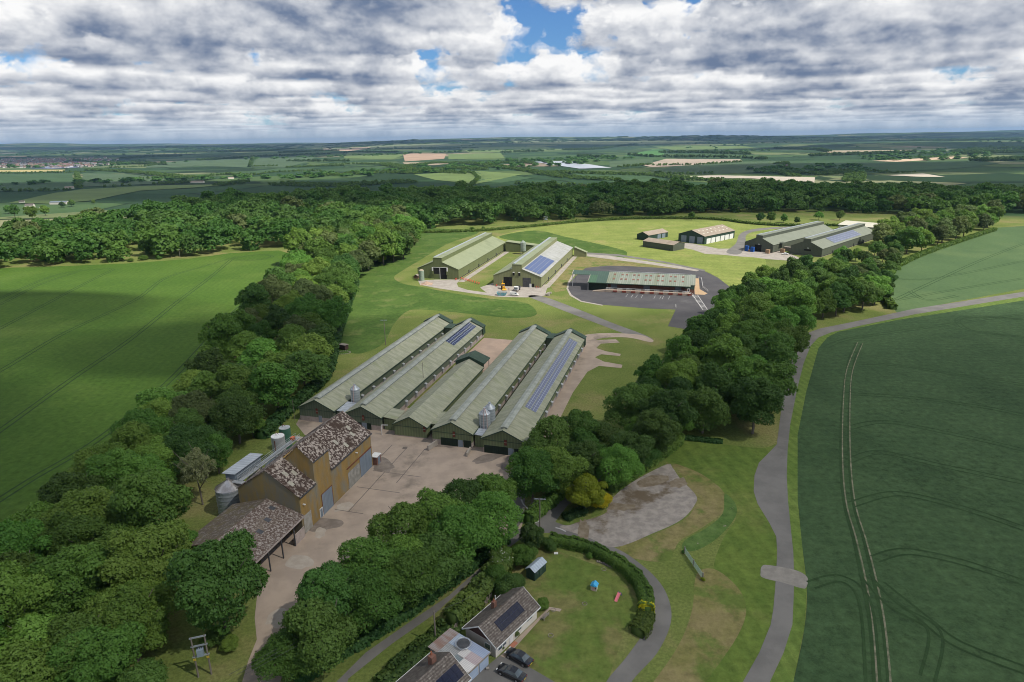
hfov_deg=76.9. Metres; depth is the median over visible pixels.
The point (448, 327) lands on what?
link passage
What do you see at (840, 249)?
broadleaf tree
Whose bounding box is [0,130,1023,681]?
ground
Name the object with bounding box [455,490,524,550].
broadleaf tree
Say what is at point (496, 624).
bungalow
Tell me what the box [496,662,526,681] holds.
parked car
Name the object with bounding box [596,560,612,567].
flower bed stones
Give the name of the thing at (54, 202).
farmstead barn
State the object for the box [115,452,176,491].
broadleaf tree
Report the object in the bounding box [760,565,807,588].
lane crossing
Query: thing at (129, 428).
broadleaf tree
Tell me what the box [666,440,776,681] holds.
striped lawn
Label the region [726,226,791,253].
access road
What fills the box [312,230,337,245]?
broadleaf tree
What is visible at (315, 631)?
overhead cable
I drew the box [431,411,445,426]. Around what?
link passage
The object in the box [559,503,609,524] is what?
verge grass
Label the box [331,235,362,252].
broadleaf tree
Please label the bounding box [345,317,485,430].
long shed
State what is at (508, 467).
broadleaf tree
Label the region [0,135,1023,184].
distant copse
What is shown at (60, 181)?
distant field
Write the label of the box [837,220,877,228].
cream roofed shed
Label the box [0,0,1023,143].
sky
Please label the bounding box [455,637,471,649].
trampoline
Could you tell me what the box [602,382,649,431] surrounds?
broadleaf tree
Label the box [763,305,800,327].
broadleaf tree
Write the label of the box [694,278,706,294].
tan ramp
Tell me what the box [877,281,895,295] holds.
broadleaf tree
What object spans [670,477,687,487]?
worn patch
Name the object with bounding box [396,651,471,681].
bungalow
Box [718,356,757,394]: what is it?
broadleaf tree
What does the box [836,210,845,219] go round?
broadleaf tree
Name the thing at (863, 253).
broadleaf tree
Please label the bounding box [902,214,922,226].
broadleaf tree
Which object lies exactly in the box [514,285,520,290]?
tipper truck
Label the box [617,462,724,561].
dry grass bank
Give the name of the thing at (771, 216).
broadleaf tree
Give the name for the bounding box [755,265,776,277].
broadleaf tree
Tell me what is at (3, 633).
broadleaf tree
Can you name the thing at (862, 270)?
broadleaf tree
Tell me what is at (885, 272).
broadleaf tree
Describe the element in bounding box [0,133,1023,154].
ridge wood
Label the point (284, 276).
broadleaf tree
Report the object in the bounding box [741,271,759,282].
broadleaf tree
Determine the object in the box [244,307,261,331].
broadleaf tree
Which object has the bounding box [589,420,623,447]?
broadleaf tree
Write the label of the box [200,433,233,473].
broadleaf tree
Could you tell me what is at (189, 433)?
broadleaf tree
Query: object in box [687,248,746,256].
pale yard
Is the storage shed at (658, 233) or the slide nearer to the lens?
the slide
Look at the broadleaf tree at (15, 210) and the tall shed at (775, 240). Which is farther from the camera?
the broadleaf tree at (15, 210)
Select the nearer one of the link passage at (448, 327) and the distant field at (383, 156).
the link passage at (448, 327)
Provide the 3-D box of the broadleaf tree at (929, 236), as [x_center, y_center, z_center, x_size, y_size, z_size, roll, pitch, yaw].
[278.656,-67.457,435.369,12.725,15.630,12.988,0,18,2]
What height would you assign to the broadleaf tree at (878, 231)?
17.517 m
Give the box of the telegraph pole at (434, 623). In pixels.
[433,611,435,635]
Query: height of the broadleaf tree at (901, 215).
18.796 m
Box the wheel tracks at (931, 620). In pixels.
[807,313,1023,681]
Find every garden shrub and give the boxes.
[138,255,147,259]
[199,626,231,647]
[483,564,509,590]
[494,573,525,595]
[512,544,538,565]
[518,522,543,548]
[537,597,548,609]
[539,537,557,551]
[585,552,592,558]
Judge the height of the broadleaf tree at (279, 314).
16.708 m
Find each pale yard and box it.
[418,280,547,296]
[684,243,798,260]
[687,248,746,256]
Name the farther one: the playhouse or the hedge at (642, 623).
the playhouse
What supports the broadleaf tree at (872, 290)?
on the ground at (676, 574)
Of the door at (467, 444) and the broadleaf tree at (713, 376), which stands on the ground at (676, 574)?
the broadleaf tree at (713, 376)
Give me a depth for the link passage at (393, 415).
181.22 m
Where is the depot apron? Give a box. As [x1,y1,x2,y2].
[568,266,728,328]
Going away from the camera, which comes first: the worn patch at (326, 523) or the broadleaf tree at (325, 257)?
the worn patch at (326, 523)
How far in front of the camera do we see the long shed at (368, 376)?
213.37 m
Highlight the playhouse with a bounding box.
[590,580,598,590]
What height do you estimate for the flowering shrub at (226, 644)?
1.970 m
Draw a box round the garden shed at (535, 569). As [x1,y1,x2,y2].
[525,557,546,580]
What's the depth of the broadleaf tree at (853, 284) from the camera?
286.73 m
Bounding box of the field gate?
[684,546,703,578]
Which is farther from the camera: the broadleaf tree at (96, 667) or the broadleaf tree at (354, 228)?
the broadleaf tree at (354, 228)
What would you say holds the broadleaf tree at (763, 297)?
on the ground at (676, 574)
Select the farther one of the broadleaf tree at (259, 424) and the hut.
the hut
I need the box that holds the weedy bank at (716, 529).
[682,494,736,550]
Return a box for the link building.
[506,240,538,251]
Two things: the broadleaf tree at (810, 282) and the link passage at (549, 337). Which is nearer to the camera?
the link passage at (549, 337)
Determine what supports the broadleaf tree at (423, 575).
on the ground at (676, 574)
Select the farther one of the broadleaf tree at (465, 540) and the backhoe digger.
the backhoe digger
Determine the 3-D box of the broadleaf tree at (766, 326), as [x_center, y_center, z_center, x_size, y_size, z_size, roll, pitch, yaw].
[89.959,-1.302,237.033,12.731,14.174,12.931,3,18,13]
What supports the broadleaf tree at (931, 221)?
on the ground at (676, 574)
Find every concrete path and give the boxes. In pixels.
[459,251,507,281]
[533,339,621,447]
[544,256,575,287]
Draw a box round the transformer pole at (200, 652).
[189,634,212,677]
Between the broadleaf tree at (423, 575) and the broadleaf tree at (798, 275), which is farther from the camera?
the broadleaf tree at (798, 275)
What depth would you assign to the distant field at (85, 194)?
1697.76 m
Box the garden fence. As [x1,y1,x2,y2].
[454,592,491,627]
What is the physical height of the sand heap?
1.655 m
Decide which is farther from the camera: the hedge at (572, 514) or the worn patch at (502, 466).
the worn patch at (502, 466)
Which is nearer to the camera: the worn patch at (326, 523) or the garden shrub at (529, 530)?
the garden shrub at (529, 530)
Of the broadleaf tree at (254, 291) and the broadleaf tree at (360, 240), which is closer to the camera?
the broadleaf tree at (254, 291)
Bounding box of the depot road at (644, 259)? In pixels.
[587,252,704,270]
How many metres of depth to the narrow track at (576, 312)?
294.83 m
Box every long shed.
[297,313,452,422]
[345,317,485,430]
[392,359,483,438]
[430,324,550,447]
[480,328,586,454]
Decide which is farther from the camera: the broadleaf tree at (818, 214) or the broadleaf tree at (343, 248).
the broadleaf tree at (818, 214)
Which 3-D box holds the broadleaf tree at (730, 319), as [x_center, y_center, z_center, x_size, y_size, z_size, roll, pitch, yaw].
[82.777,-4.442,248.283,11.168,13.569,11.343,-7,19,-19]
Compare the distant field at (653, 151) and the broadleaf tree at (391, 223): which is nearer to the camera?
the broadleaf tree at (391, 223)
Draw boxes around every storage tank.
[271,432,285,457]
[279,424,292,449]
[419,269,423,280]
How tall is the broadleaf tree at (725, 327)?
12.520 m
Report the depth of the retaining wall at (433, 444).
170.16 m
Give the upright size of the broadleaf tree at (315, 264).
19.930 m
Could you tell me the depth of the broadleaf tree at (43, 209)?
766.38 m
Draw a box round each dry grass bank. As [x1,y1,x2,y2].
[551,257,677,291]
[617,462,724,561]
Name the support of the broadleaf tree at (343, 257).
on the ground at (676, 574)
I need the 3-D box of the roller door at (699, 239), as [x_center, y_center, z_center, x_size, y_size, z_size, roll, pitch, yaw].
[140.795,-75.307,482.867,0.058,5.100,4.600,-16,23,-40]
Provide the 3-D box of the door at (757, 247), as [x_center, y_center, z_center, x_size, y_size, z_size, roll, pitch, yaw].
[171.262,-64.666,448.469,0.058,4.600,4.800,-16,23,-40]
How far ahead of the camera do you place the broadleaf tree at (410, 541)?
114.03 m
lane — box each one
[541,524,671,681]
[743,292,1023,681]
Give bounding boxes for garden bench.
[541,612,548,620]
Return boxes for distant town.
[0,157,118,167]
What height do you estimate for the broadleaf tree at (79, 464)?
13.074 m
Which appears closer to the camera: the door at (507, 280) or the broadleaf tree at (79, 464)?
the broadleaf tree at (79, 464)
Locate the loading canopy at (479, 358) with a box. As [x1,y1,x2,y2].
[454,350,489,366]
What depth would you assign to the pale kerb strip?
334.29 m
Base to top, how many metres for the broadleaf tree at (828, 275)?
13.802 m
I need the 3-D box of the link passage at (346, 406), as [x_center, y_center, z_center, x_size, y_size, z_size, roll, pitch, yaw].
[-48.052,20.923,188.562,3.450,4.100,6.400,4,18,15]
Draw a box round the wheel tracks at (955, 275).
[894,243,1023,300]
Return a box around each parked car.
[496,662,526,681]
[504,646,533,667]
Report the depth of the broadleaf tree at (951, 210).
534.00 m
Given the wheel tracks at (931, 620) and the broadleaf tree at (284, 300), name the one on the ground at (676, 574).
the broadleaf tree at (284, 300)
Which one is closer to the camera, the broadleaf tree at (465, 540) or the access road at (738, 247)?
the broadleaf tree at (465, 540)
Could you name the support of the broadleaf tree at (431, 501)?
on the ground at (676, 574)
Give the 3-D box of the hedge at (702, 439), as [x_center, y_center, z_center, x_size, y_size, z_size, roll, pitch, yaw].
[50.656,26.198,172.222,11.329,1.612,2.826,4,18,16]
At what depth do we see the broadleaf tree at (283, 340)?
228.09 m
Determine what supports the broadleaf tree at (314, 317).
on the ground at (676, 574)
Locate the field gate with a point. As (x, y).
(696, 566)
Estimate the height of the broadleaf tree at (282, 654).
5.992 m
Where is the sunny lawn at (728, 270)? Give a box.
[496,219,778,285]
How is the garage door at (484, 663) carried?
in the garage
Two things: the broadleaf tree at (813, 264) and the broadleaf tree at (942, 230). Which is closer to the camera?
the broadleaf tree at (813, 264)
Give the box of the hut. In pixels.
[339,343,348,349]
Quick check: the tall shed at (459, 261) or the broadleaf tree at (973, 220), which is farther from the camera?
the broadleaf tree at (973, 220)
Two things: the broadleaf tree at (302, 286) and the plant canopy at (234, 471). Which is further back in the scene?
the broadleaf tree at (302, 286)
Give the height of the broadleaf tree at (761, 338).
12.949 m
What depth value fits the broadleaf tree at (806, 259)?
338.37 m
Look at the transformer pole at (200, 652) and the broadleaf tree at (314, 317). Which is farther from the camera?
the broadleaf tree at (314, 317)
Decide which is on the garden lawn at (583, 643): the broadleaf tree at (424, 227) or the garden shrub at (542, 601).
the garden shrub at (542, 601)
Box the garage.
[428,628,490,681]
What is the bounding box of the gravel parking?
[560,464,696,546]
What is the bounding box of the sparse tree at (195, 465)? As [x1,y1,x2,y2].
[173,442,216,504]
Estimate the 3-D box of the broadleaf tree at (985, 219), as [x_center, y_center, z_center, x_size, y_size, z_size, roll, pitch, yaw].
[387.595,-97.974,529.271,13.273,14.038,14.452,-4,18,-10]
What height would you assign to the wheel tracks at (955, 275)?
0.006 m
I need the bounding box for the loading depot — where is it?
[572,270,695,295]
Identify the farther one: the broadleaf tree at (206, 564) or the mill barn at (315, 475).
the mill barn at (315, 475)
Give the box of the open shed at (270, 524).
[182,498,304,580]
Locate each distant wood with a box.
[0,176,1023,260]
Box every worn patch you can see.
[265,608,285,627]
[285,555,313,568]
[309,518,343,531]
[315,527,325,538]
[334,502,353,511]
[373,457,394,471]
[435,444,456,447]
[472,453,504,463]
[496,463,511,469]
[578,519,588,538]
[606,502,635,510]
[637,475,668,486]
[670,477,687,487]
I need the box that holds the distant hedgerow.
[0,160,915,191]
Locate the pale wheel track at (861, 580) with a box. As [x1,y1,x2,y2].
[839,343,888,681]
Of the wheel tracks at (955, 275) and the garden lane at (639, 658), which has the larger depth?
the wheel tracks at (955, 275)
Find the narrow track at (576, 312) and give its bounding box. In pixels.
[529,295,652,339]
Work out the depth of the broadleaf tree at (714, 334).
226.25 m
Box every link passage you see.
[337,401,355,413]
[383,408,404,430]
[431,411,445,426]
[444,323,455,333]
[474,428,486,446]
[546,333,556,347]
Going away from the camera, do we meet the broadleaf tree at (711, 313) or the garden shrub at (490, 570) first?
the garden shrub at (490, 570)
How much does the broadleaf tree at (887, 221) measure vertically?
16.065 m
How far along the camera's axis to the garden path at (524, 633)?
107.07 m
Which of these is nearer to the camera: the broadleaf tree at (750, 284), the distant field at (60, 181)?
the broadleaf tree at (750, 284)
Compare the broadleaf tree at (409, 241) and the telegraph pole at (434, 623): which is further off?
the broadleaf tree at (409, 241)
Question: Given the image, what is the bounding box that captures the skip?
[497,291,506,295]
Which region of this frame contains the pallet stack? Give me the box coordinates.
[783,246,790,250]
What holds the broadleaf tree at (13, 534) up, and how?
on the ground at (676, 574)
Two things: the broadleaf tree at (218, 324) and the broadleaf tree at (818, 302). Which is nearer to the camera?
the broadleaf tree at (218, 324)
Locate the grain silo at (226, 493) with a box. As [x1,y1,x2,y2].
[214,478,240,513]
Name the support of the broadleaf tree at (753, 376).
on the ground at (676, 574)
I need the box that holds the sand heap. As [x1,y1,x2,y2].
[420,281,432,284]
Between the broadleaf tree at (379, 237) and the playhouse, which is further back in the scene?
the broadleaf tree at (379, 237)
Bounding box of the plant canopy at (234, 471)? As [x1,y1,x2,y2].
[222,453,262,479]
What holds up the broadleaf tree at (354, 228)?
on the ground at (676, 574)
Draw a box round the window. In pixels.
[485,642,490,650]
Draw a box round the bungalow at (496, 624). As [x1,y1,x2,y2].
[462,587,540,657]
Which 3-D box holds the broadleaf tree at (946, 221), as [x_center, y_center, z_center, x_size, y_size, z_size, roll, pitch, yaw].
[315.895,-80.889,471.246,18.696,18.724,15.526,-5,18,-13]
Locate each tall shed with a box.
[417,232,505,279]
[493,237,572,287]
[744,221,832,252]
[790,223,874,256]
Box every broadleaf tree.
[0,518,52,558]
[0,549,59,617]
[0,558,60,634]
[0,611,8,650]
[0,612,69,680]
[0,637,92,681]
[4,501,54,522]
[7,204,19,215]
[22,206,37,218]
[24,517,75,556]
[24,611,120,680]
[25,541,113,615]
[31,511,109,569]
[36,470,105,511]
[38,205,49,215]
[39,485,113,541]
[44,620,147,681]
[66,449,115,482]
[67,199,74,205]
[70,487,106,513]
[77,441,127,467]
[79,579,166,630]
[84,447,141,491]
[85,498,149,537]
[87,523,159,583]
[97,518,193,585]
[100,580,170,661]
[104,420,162,452]
[107,467,194,528]
[108,407,172,450]
[108,564,178,622]
[110,473,153,514]
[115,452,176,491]
[115,657,168,681]
[133,387,188,415]
[133,435,186,470]
[134,396,184,432]
[157,431,191,457]
[161,423,226,476]
[162,388,217,431]
[162,528,269,634]
[164,407,205,433]
[172,369,204,392]
[172,529,198,546]
[184,347,232,373]
[186,370,224,399]
[191,344,227,360]
[197,312,242,355]
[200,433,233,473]
[205,395,266,443]
[206,364,260,400]
[214,383,258,412]
[223,308,256,335]
[225,330,269,362]
[225,362,255,383]
[234,282,271,308]
[236,337,281,367]
[236,401,265,437]
[241,320,278,339]
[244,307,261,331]
[247,361,300,407]
[249,627,318,681]
[251,303,269,319]
[256,350,295,368]
[257,274,290,302]
[257,360,284,390]
[260,636,301,675]
[263,266,295,293]
[263,303,292,336]
[272,289,302,309]
[274,323,308,350]
[276,314,315,342]
[278,592,359,675]
[279,250,312,265]
[279,349,331,385]
[282,227,311,251]
[282,248,297,258]
[282,259,299,268]
[283,332,334,368]
[284,292,323,321]
[285,263,312,275]
[288,275,317,290]
[289,278,313,295]
[291,268,314,277]
[294,560,366,629]
[296,240,309,253]
[299,312,330,325]
[301,256,330,276]
[302,236,333,255]
[306,284,332,301]
[306,323,338,352]
[308,227,322,236]
[311,245,338,257]
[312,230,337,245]
[313,270,340,286]
[314,253,332,260]
[316,295,352,328]
[318,225,334,230]
[318,260,359,280]
[326,284,349,305]
[330,253,360,273]
[331,217,343,232]
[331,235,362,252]
[332,274,358,297]
[333,535,406,594]
[335,258,359,280]
[336,243,361,258]
[337,224,351,231]
[337,227,351,233]
[343,219,357,224]
[343,566,409,635]
[346,249,373,269]
[348,222,367,238]
[349,233,358,239]
[355,225,375,238]
[356,238,364,243]
[358,214,374,224]
[358,240,381,269]
[365,501,432,547]
[367,227,397,264]
[373,218,382,224]
[374,223,385,228]
[377,546,442,611]
[378,255,386,263]
[379,214,391,221]
[380,533,439,582]
[382,222,391,228]
[383,231,404,261]
[385,220,397,226]
[390,213,410,223]
[390,225,405,231]
[391,210,409,215]
[397,221,417,236]
[397,230,413,258]
[401,219,421,238]
[401,487,466,551]
[406,233,418,252]
[411,216,426,231]
[415,526,472,588]
[428,502,498,562]
[437,478,496,515]
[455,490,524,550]
[467,472,517,518]
[505,446,545,485]
[508,445,560,503]
[518,429,549,452]
[529,414,573,447]
[535,445,589,493]
[554,409,601,438]
[556,439,606,482]
[565,472,607,507]
[569,427,606,471]
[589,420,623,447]
[595,443,644,485]
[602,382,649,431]
[608,430,655,469]
[623,416,655,435]
[628,444,662,466]
[631,407,682,454]
[633,353,665,382]
[635,376,664,390]
[635,383,665,410]
[637,387,699,437]
[656,358,701,391]
[658,410,695,431]
[661,334,698,363]
[665,376,697,406]
[670,352,702,365]
[682,314,717,334]
[683,329,698,346]
[685,386,732,433]
[687,330,716,361]
[688,211,694,219]
[692,364,720,385]
[695,361,736,406]
[698,333,744,366]
[703,331,725,345]
[704,308,727,319]
[711,289,740,306]
[711,298,740,315]
[713,313,740,327]
[714,323,731,333]
[715,345,751,356]
[718,284,747,297]
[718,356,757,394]
[727,375,773,412]
[728,321,761,350]
[729,376,785,433]
[734,296,773,319]
[737,333,762,355]
[738,278,766,294]
[738,310,773,323]
[739,292,770,304]
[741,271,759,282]
[742,354,767,363]
[744,319,773,334]
[751,292,774,304]
[751,358,798,404]
[752,331,800,363]
[753,277,772,290]
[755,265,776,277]
[755,329,793,360]
[756,212,765,220]
[761,270,793,284]
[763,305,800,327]
[765,279,794,302]
[766,211,775,219]
[767,287,785,304]
[773,317,794,334]
[778,284,816,314]
[778,325,810,352]
[781,213,787,222]
[781,256,808,276]
[790,269,807,281]
[790,282,805,289]
[790,304,816,330]
[794,277,817,291]
[796,254,813,265]
[804,266,827,288]
[806,261,824,273]
[807,295,825,313]
[813,211,824,219]
[814,277,836,295]
[815,271,839,288]
[816,288,836,317]
[822,262,843,273]
[823,281,852,315]
[824,257,849,269]
[832,245,850,255]
[833,253,848,262]
[834,265,860,277]
[835,249,854,260]
[835,276,865,311]
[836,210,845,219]
[852,248,861,260]
[852,278,884,309]
[854,264,867,273]
[856,250,872,261]
[857,263,870,271]
[857,270,879,276]
[858,257,876,264]
[863,274,893,304]
[866,255,880,261]
[866,263,880,272]
[868,240,888,255]
[870,258,882,268]
[871,222,894,242]
[877,218,898,229]
[877,248,887,261]
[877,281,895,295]
[880,260,900,271]
[881,269,898,282]
[883,235,897,244]
[883,252,904,265]
[884,247,903,258]
[887,239,902,249]
[889,222,905,232]
[889,242,904,251]
[890,215,900,222]
[895,226,924,253]
[896,211,916,222]
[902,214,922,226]
[906,216,927,229]
[912,207,931,217]
[916,229,935,250]
[922,213,938,225]
[925,216,938,230]
[930,224,949,244]
[931,217,956,241]
[935,209,954,220]
[945,206,954,214]
[951,215,971,238]
[954,204,977,213]
[954,209,971,232]
[959,215,979,235]
[976,204,990,215]
[978,213,994,229]
[983,199,1004,208]
[985,206,1005,219]
[987,213,998,227]
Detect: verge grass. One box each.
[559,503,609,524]
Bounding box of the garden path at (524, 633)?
[501,607,560,656]
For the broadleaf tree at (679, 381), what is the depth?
178.57 m
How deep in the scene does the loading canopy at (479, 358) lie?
221.68 m
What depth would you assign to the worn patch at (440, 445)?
171.23 m
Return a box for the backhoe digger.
[501,280,506,290]
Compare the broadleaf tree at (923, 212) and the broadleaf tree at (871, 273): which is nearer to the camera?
the broadleaf tree at (871, 273)
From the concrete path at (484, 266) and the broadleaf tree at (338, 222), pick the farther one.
the broadleaf tree at (338, 222)
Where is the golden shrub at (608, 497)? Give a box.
[591,493,612,507]
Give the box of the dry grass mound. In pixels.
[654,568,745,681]
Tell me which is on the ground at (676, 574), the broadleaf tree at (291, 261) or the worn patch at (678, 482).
the broadleaf tree at (291, 261)
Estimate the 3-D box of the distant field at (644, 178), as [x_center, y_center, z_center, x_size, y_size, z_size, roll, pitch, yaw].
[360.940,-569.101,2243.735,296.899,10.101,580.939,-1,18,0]
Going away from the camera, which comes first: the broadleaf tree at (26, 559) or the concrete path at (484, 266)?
the broadleaf tree at (26, 559)
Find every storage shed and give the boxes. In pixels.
[637,228,667,239]
[643,237,684,250]
[678,224,734,243]
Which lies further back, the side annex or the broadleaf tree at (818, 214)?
the broadleaf tree at (818, 214)
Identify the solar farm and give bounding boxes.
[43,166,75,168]
[539,161,610,167]
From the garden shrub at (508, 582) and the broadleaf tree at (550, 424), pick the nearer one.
the garden shrub at (508, 582)
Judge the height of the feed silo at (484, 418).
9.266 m
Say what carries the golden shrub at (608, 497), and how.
on the verge grass at (593, 511)
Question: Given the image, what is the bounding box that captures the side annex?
[574,246,587,256]
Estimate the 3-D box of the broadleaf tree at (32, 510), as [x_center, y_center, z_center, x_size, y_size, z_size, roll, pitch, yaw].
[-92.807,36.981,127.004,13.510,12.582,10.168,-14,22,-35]
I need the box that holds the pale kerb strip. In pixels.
[566,274,602,305]
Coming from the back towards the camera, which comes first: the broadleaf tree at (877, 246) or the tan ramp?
the broadleaf tree at (877, 246)
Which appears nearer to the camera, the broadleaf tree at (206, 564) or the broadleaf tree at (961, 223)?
the broadleaf tree at (206, 564)
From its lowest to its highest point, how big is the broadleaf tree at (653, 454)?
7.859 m
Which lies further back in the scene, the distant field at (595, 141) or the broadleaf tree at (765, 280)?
the distant field at (595, 141)
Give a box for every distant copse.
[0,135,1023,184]
[0,138,1023,165]
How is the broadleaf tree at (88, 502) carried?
on the ground at (676, 574)
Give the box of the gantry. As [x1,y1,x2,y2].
[232,433,299,483]
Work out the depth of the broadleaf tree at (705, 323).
233.38 m
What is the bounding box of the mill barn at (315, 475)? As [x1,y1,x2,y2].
[236,411,372,533]
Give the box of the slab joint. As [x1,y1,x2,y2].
[305,445,424,533]
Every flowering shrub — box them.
[218,633,238,651]
[488,546,513,565]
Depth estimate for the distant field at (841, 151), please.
4537.18 m
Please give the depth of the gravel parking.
139.56 m
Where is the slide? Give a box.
[614,591,621,601]
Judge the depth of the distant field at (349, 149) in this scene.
8142.58 m
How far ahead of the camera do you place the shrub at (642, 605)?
109.82 m
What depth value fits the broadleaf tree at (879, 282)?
299.79 m
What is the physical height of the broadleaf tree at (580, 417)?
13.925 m
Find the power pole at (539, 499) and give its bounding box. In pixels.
[534,497,545,526]
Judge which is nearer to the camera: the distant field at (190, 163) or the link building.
the link building
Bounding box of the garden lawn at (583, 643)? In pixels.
[515,548,638,681]
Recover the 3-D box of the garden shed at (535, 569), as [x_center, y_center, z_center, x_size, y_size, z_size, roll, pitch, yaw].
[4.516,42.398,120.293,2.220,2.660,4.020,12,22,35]
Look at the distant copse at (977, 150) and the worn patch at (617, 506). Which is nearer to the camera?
the worn patch at (617, 506)
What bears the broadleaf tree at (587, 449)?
on the ground at (676, 574)
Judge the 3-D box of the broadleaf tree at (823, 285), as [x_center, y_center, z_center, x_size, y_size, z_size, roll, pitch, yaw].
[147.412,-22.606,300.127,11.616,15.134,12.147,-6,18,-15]
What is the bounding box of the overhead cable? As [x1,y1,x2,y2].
[240,499,537,672]
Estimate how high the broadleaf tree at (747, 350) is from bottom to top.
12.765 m
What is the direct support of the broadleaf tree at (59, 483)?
on the ground at (676, 574)
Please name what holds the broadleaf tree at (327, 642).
on the ground at (676, 574)
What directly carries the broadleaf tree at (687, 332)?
on the ground at (676, 574)
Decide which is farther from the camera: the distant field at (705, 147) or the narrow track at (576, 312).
the distant field at (705, 147)
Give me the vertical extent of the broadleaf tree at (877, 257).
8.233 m
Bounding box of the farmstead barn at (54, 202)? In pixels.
[49,201,68,204]
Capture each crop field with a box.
[0,250,285,519]
[793,301,1023,681]
[890,226,1023,311]
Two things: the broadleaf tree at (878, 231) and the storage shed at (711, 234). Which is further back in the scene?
the storage shed at (711, 234)
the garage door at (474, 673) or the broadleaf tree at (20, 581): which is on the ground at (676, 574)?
the broadleaf tree at (20, 581)
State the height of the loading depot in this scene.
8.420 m
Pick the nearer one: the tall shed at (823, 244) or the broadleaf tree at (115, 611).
the broadleaf tree at (115, 611)
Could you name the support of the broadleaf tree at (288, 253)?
on the ground at (676, 574)
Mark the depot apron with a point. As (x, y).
(686, 308)
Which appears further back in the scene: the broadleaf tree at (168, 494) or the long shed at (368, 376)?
the long shed at (368, 376)
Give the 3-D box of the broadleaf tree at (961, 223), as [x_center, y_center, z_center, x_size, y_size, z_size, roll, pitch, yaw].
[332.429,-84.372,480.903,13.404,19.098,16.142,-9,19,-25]
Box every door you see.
[319,507,323,517]
[321,485,333,514]
[359,454,366,476]
[365,448,371,470]
[433,267,439,273]
[434,274,439,278]
[440,268,446,278]
[441,437,457,446]
[458,440,462,446]
[463,440,470,447]
[469,666,478,681]
[479,657,487,672]
[484,445,507,454]
[504,277,511,285]
[508,448,513,454]
[523,278,530,286]
[681,235,686,241]
[689,236,694,242]
[697,237,702,243]
[755,244,761,251]
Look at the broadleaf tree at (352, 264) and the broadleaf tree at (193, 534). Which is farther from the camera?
the broadleaf tree at (352, 264)
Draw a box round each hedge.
[253,280,359,438]
[290,533,510,681]
[372,618,461,681]
[422,216,838,232]
[443,545,517,629]
[523,484,573,523]
[548,531,654,611]
[561,505,588,522]
[605,432,684,492]
[628,608,655,639]
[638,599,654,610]
[684,434,722,443]
[882,227,997,309]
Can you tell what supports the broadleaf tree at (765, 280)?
on the ground at (676, 574)
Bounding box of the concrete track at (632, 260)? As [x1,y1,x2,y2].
[587,254,698,270]
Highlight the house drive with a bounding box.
[471,653,553,681]
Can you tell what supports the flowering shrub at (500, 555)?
on the ground at (676, 574)
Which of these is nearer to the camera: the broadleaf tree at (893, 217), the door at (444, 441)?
the door at (444, 441)
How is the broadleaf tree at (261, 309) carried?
on the ground at (676, 574)
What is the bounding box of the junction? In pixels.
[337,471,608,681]
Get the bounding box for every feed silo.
[350,384,359,402]
[479,407,490,428]
[485,402,495,422]
[520,240,525,253]
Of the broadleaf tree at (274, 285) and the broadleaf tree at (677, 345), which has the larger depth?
the broadleaf tree at (274, 285)
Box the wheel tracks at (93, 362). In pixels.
[0,254,279,501]
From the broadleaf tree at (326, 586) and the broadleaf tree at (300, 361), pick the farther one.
the broadleaf tree at (300, 361)
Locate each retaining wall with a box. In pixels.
[427,440,437,450]
[466,447,470,456]
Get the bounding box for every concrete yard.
[242,408,522,681]
[420,338,511,397]
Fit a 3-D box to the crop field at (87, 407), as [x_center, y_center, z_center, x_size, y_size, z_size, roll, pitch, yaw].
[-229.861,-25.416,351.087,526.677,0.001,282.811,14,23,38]
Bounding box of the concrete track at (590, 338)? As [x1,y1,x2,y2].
[584,333,652,347]
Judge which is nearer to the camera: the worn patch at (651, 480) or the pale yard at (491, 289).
the worn patch at (651, 480)
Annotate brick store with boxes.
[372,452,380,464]
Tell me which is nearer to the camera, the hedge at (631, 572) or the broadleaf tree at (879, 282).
the hedge at (631, 572)
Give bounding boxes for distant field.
[0,170,62,171]
[0,173,74,190]
[9,184,230,203]
[83,173,164,186]
[146,160,211,167]
[194,157,250,166]
[228,167,322,174]
[251,155,314,166]
[262,143,477,148]
[284,146,322,149]
[323,147,369,150]
[344,152,403,159]
[403,153,445,160]
[403,162,448,164]
[415,171,520,183]
[448,153,503,158]
[459,147,561,152]
[476,172,531,182]
[511,139,706,144]
[570,173,668,181]
[610,158,652,166]
[626,149,663,156]
[644,159,740,166]
[650,161,782,174]
[658,146,756,150]
[690,175,814,181]
[789,160,998,172]
[827,150,900,152]
[878,156,964,161]
[894,173,942,176]
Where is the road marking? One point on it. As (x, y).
(636, 296)
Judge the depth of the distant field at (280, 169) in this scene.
3162.73 m
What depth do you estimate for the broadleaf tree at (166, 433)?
159.11 m
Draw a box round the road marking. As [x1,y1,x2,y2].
[520,294,706,531]
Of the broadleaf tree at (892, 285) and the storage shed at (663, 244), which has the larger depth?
the storage shed at (663, 244)
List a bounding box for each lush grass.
[304,228,536,380]
[499,230,626,257]

